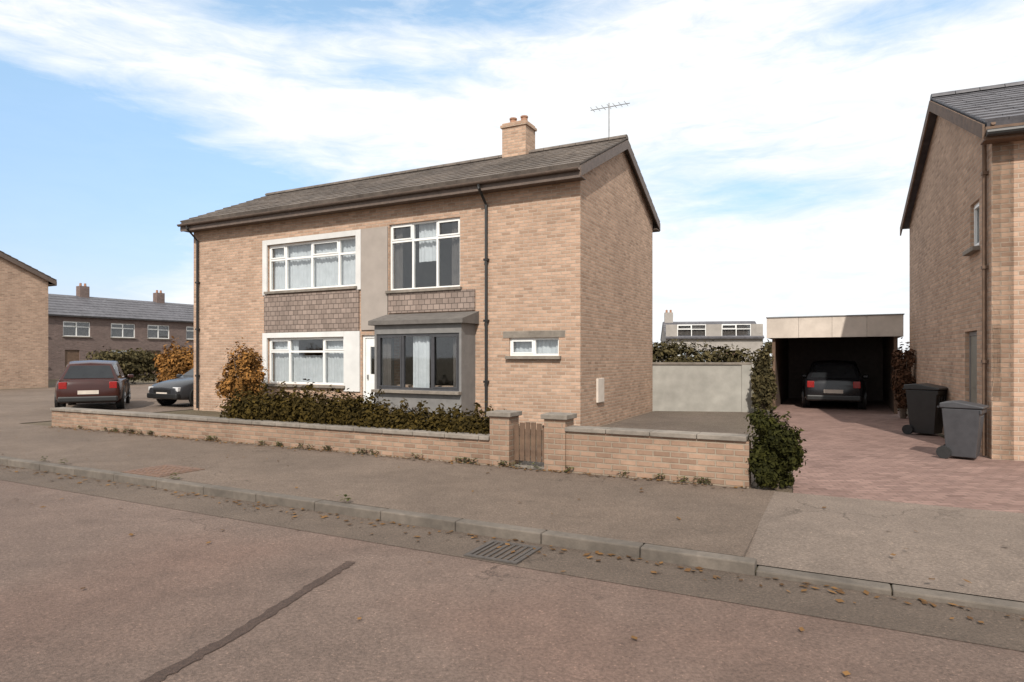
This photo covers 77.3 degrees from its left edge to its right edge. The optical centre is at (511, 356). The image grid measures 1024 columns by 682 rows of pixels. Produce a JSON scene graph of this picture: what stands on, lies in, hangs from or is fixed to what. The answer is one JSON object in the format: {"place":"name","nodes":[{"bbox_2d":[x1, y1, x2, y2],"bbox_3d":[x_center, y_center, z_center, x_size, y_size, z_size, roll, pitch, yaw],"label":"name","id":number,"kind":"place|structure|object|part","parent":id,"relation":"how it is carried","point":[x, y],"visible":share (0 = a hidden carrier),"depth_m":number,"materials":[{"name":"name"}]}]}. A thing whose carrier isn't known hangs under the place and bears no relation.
{"place":"outdoors","nodes":[
{"label":"outdoors","id":0,"kind":"place"},
{"bbox_2d":[0,384,193,422],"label":"side road","id":1,"kind":"structure","parent":0,"point":[24,405],"depth_m":21.04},
{"bbox_2d":[54,360,133,408],"bbox_3d":[-13.395,0.873,20.591,2.040,1.535,4.200,0,0,-28],"label":"parked car","id":2,"kind":"object","parent":1,"relation":"on","point":[95,381],"visible":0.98,"depth_m":18.98,"materials":[{"name":"red paint"}]},
{"bbox_3d":[-12.595,0.457,19.086,1.257,0.378,0.335,0,0,-28],"label":"rear window","id":3,"kind":"part","parent":2,"relation":"part of","materials":[{"name":"grey glass"}]},
{"bbox_3d":[-12.130,0.439,19.642,0.186,0.425,0.776,0,0,-23],"label":"side window","id":4,"kind":"part","parent":2,"relation":"part of","materials":[{"name":"grey glass"}]},
{"bbox_3d":[-12.544,0.430,20.498,0.160,0.429,1.215,0,0,-28],"label":"side window","id":5,"kind":"part","parent":2,"relation":"part of","materials":[{"name":"grey glass"}]},
{"bbox_2d":[147,368,193,405],"bbox_3d":[-10.127,0.873,22.081,2.040,1.535,4.200,0,0,27],"label":"parked car","id":6,"kind":"object","parent":1,"relation":"on","point":[173,391],"visible":0.31,"depth_m":20.28,"materials":[{"name":"grey paint"}]},
{"bbox_2d":[153,336,193,382],"bbox_3d":[-13.172,0.392,25.166,2.503,2.469,1.207,0,0,27],"label":"beech hedge","id":7,"kind":"object","parent":1,"relation":"on","point":[174,363],"visible":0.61,"depth_m":24.81,"materials":[{"name":"orange plant"}]},
{"bbox_2d":[0,422,774,555],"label":"pavement","id":8,"kind":"structure","parent":0,"point":[721,519],"depth_m":7.91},
{"bbox_2d":[121,464,203,478],"bbox_3d":[-4.900,1.618,9.000,0.840,0.064,0.680,0,0,27],"label":"pavement patch","id":9,"kind":"object","parent":8,"relation":"on","point":[162,470],"visible":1,"depth_m":8.94,"materials":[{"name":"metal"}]},
{"bbox_2d":[41,425,710,500],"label":"weeds","id":10,"kind":"object","parent":8,"relation":"on","point":[346,495],"visible":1,"depth_m":9.61,"materials":[{"name":"green plant"}]},
{"bbox_2d":[0,358,1022,601],"bbox_3d":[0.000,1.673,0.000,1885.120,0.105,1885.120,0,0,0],"label":"ground","id":11,"kind":"structure","parent":0,"point":[51,383],"depth_m":15.51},
{"bbox_2d":[0,251,56,388],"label":"brick house","id":12,"kind":"structure","parent":11,"relation":"on","point":[23,325],"depth_m":32.53,"materials":[{"name":"brick"}]},
{"bbox_2d":[48,294,102,378],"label":"house","id":13,"kind":"structure","parent":11,"relation":"on","point":[74,328],"depth_m":47.34,"materials":[{"name":"brick"}]},
{"bbox_2d":[65,350,78,367],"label":"door","id":14,"kind":"structure","parent":13,"relation":"in","point":[70,355],"depth_m":47.18,"materials":[{"name":"brown wood"}]},
{"bbox_2d":[62,321,91,337],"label":"window","id":15,"kind":"structure","parent":13,"relation":"in","point":[70,328],"depth_m":47.47,"materials":[{"name":"white plastic"}]},
{"bbox_2d":[84,346,162,383],"bbox_3d":[-22.404,0.510,37.050,2.002,2.262,5.580,0,0,30],"label":"roadside bush","id":16,"kind":"object","parent":11,"relation":"on","point":[136,364],"visible":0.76,"depth_m":37.04,"materials":[{"name":"green plant"}]},
{"bbox_2d":[76,283,179,374],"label":"house","id":17,"kind":"structure","parent":11,"relation":"on","point":[126,325],"depth_m":51.49,"materials":[{"name":"brick"}]},
{"bbox_2d":[110,323,136,338],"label":"window","id":18,"kind":"structure","parent":17,"relation":"in","point":[125,331],"depth_m":50.44,"materials":[{"name":"white plastic"}]},
{"bbox_2d":[147,325,169,339],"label":"window","id":19,"kind":"structure","parent":17,"relation":"in","point":[154,331],"depth_m":52.84,"materials":[{"name":"white plastic"}]},
{"bbox_2d":[153,290,193,353],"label":"house","id":20,"kind":"structure","parent":11,"relation":"on","point":[183,314],"depth_m":55.50,"materials":[{"name":"brick"}]},
{"bbox_2d":[186,326,193,339],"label":"window","id":21,"kind":"structure","parent":20,"relation":"in","point":[189,330],"depth_m":55.35,"materials":[{"name":"white plastic"}]},
{"bbox_2d":[214,337,267,404],"bbox_3d":[-7.114,0.555,16.812,1.370,2.137,0.984,0,0,0],"label":"autumn shrub","id":22,"kind":"object","parent":11,"relation":"on","point":[248,369],"visible":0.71,"depth_m":16.62,"materials":[{"name":"orange plant"}]},
{"bbox_2d":[50,407,489,464],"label":"garden wall","id":23,"kind":"structure","parent":11,"relation":"on","point":[432,445],"depth_m":11.29,"materials":[{"name":"brick"}]},
{"bbox_2d":[216,378,519,444],"bbox_3d":[-2.743,1.019,11.454,6.605,1.217,1.268,0,0,27],"label":"hedge","id":24,"kind":"object","parent":11,"relation":"on","point":[348,411],"visible":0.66,"depth_m":11.23,"materials":[{"name":"green plant"}]},
{"bbox_2d":[177,101,659,429],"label":"brick house","id":25,"kind":"structure","parent":11,"relation":"on","point":[517,274],"depth_m":15.93,"materials":[{"name":"brick"}]},
{"bbox_2d":[265,337,344,387],"bbox_3d":[-5.574,0.153,17.399,2.920,1.345,0.353,0,0,27],"label":"window","id":26,"kind":"structure","parent":25,"relation":"in","point":[326,369],"depth_m":17.52,"materials":[{"name":"white plastic"}]},
{"bbox_2d":[264,236,356,293],"bbox_3d":[-5.396,-2.433,17.308,3.320,1.375,0.353,0,0,27],"label":"window","id":27,"kind":"structure","parent":25,"relation":"in","point":[329,264],"depth_m":17.36,"materials":[{"name":"white plastic"}]},
{"bbox_2d":[363,335,373,402],"bbox_3d":[-3.438,0.465,16.304,0.860,2.030,0.100,0,0,27],"label":"door","id":28,"kind":"structure","parent":25,"relation":"in","point":[368,340],"depth_m":16.43,"materials":[{"name":"white plastic"}]},
{"bbox_2d":[385,217,461,293],"bbox_3d":[-2.114,-2.438,15.620,2.200,1.725,0.353,0,0,27],"label":"window","id":29,"kind":"structure","parent":25,"relation":"in","point":[429,238],"depth_m":15.73,"materials":[{"name":"white plastic"}]},
{"bbox_2d":[505,337,560,358],"bbox_3d":[0.510,-0.182,14.272,1.340,0.475,0.353,0,0,27],"label":"window","id":30,"kind":"structure","parent":25,"relation":"in","point":[520,348],"depth_m":14.31,"materials":[{"name":"white plastic"}]},
{"bbox_2d":[486,410,521,466],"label":"gate pier","id":31,"kind":"structure","parent":11,"relation":"on","point":[502,422],"depth_m":9.37,"materials":[{"name":"brick"}]},
{"bbox_2d":[514,422,543,461],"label":"garden gate","id":32,"kind":"structure","parent":31,"relation":"attached to","point":[524,451],"depth_m":9.30,"materials":[{"name":"brown wood"}]},
{"bbox_2d":[0,456,1023,614],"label":"kerb","id":33,"kind":"structure","parent":11,"relation":"on","point":[710,560],"depth_m":5.79,"materials":[{"name":"concrete"}]},
{"bbox_2d":[0,426,1023,674],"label":"fallen leaves","id":34,"kind":"object","parent":11,"relation":"on","point":[838,590],"visible":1,"depth_m":6.33,"materials":[{"name":"brown plant"}]},
{"bbox_2d":[541,412,576,471],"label":"gate pier","id":35,"kind":"structure","parent":11,"relation":"on","point":[556,424],"depth_m":8.97,"materials":[{"name":"brick"}]},
{"bbox_2d":[565,425,750,487],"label":"garden wall","id":36,"kind":"structure","parent":11,"relation":"on","point":[719,459],"depth_m":8.32,"materials":[{"name":"brick"}]},
{"bbox_2d":[652,362,751,411],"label":"rendered wall","id":37,"kind":"structure","parent":11,"relation":"on","point":[706,386],"depth_m":18.76,"materials":[{"name":"paint"}]},
{"bbox_2d":[653,336,759,390],"bbox_3d":[5.755,0.489,20.377,5.165,2.287,1.286,0,0,0],"label":"back hedge","id":38,"kind":"object","parent":11,"relation":"on","point":[667,353],"visible":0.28,"depth_m":20.29,"materials":[{"name":"green plant"}]},
{"bbox_2d":[660,310,763,374],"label":"house","id":39,"kind":"structure","parent":11,"relation":"on","point":[745,334],"depth_m":51.39,"materials":[{"name":"white paint"}]},
{"bbox_2d":[677,324,705,335],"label":"window","id":40,"kind":"structure","parent":39,"relation":"in","point":[689,329],"depth_m":51.80,"materials":[{"name":"white plastic"}]},
{"bbox_2d":[722,324,750,335],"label":"window","id":41,"kind":"structure","parent":39,"relation":"in","point":[727,329],"depth_m":51.23,"materials":[{"name":"white plastic"}]},
{"bbox_2d":[764,341,771,353],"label":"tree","id":42,"kind":"object","parent":11,"relation":"on","point":[769,345],"visible":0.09,"depth_m":167.72,"materials":[{"name":"green plant"}]},
{"bbox_2d":[743,404,807,489],"bbox_3d":[3.217,1.100,7.814,0.797,1.043,0.661,0,0,0],"label":"clipped bush","id":43,"kind":"object","parent":11,"relation":"on","point":[775,458],"visible":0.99,"depth_m":7.68,"materials":[{"name":"green plant"}]},
{"bbox_2d":[900,81,1023,460],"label":"brick house","id":44,"kind":"structure","parent":11,"relation":"on","point":[963,218],"depth_m":11.23,"materials":[{"name":"brown brick"}]},
{"bbox_2d":[962,202,979,255],"bbox_3d":[7.932,-2.212,10.957,0.230,0.875,0.720,0,0,24],"label":"window","id":45,"kind":"structure","parent":44,"relation":"in","point":[976,247],"depth_m":11.13,"materials":[{"name":"white plastic"}]},
{"bbox_2d":[969,331,976,402],"bbox_3d":[8.108,0.555,11.180,0.110,1.990,0.830,0,0,24],"label":"door","id":46,"kind":"structure","parent":44,"relation":"in","point":[972,335],"depth_m":11.32,"materials":[{"name":"grey paint"}]},
{"bbox_2d":[0,480,1023,681],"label":"road","id":47,"kind":"structure","parent":0,"point":[165,587],"depth_m":4.12,"materials":[{"name":"grey asphalt"}]},
{"bbox_2d":[139,561,354,681],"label":"tar seam","id":48,"kind":"object","parent":47,"relation":"on","point":[162,674],"visible":1,"depth_m":3.98,"materials":[{"name":"grey asphalt"}]},
{"bbox_2d":[0,465,1023,650],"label":"road edge","id":49,"kind":"object","parent":47,"relation":"on","point":[994,629],"visible":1,"depth_m":5.05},
{"bbox_2d":[464,540,541,564],"bbox_3d":[-0.073,1.688,5.547,0.500,0.012,0.500,0,0,27],"label":"drain grate","id":50,"kind":"object","parent":49,"relation":"on","point":[475,552],"visible":1,"depth_m":5.51,"materials":[{"name":"metal"}]},
{"bbox_2d":[0,0,1023,355],"label":"sky","id":51,"kind":"structure","parent":0,"point":[774,144],"materials":[{"name":"blue"}]},
{"bbox_2d":[509,457,543,469],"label":"garden path","id":52,"kind":"structure","parent":0,"point":[530,464],"depth_m":9.37,"materials":[{"name":"concrete"}]},
{"bbox_2d":[519,411,778,484],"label":"gravel yard","id":53,"kind":"structure","parent":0,"point":[719,422],"depth_m":15.63,"materials":[{"name":"grey gravel"}]},
{"bbox_2d":[750,339,777,413],"bbox_3d":[7.033,0.477,17.897,0.765,2.288,0.773,0,0,0],"label":"slim conifer","id":54,"kind":"object","parent":53,"relation":"on","point":[763,381],"visible":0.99,"depth_m":17.73,"materials":[{"name":"green plant"}]},
{"bbox_2d":[743,491,1023,601],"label":"driveway apron","id":55,"kind":"object","parent":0,"point":[951,549],"visible":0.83,"depth_m":5.54,"materials":[{"name":"concrete"}]},
{"bbox_2d":[773,398,1023,512],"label":"driveway","id":56,"kind":"structure","parent":0,"point":[872,451],"depth_m":9.41,"materials":[{"name":"red brick"}]},
{"bbox_2d":[801,360,868,408],"bbox_3d":[10.605,0.873,21.073,2.040,1.535,4.200,0,0,27],"label":"parked car","id":57,"kind":"object","parent":56,"relation":"on","point":[833,381],"visible":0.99,"depth_m":19.40,"materials":[{"name":"black paint"}]},
{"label":"rear window","id":58,"kind":"part","parent":57,"relation":"part of","materials":[{"name":"black glass"}]},
{"bbox_2d":[766,313,904,413],"bbox_3d":[10.647,0.255,21.209,3.570,2.890,6.180,0,0,27],"label":"carport","id":59,"kind":"object","parent":56,"relation":"on","point":[867,343],"visible":0.84,"depth_m":21.79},
{"bbox_2d":[890,337,915,418],"bbox_3d":[10.143,0.556,16.619,0.573,2.132,0.738,0,0,0],"label":"rusty shrub","id":60,"kind":"object","parent":56,"relation":"on","point":[901,374],"visible":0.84,"depth_m":16.48,"materials":[{"name":"orange plant"}]},
{"bbox_2d":[902,383,947,433],"bbox_3d":[8.486,1.075,13.119,0.600,1.050,0.708,0,0,-36],"label":"wheelie bin","id":61,"kind":"object","parent":56,"relation":"on","point":[924,400],"visible":0.91,"depth_m":12.95,"materials":[{"name":"black plastic"}]},
{"bbox_2d":[936,400,988,458],"bbox_3d":[7.083,1.149,10.067,0.616,0.903,0.516,0,0,44],"label":"wheelie bin","id":62,"kind":"object","parent":56,"relation":"on","point":[963,421],"visible":1,"depth_m":9.91,"materials":[{"name":"grey plastic"}]},
{"bbox_2d":[977,453,1023,479],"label":"front yard","id":63,"kind":"structure","parent":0,"point":[1015,467],"depth_m":9.43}
]}

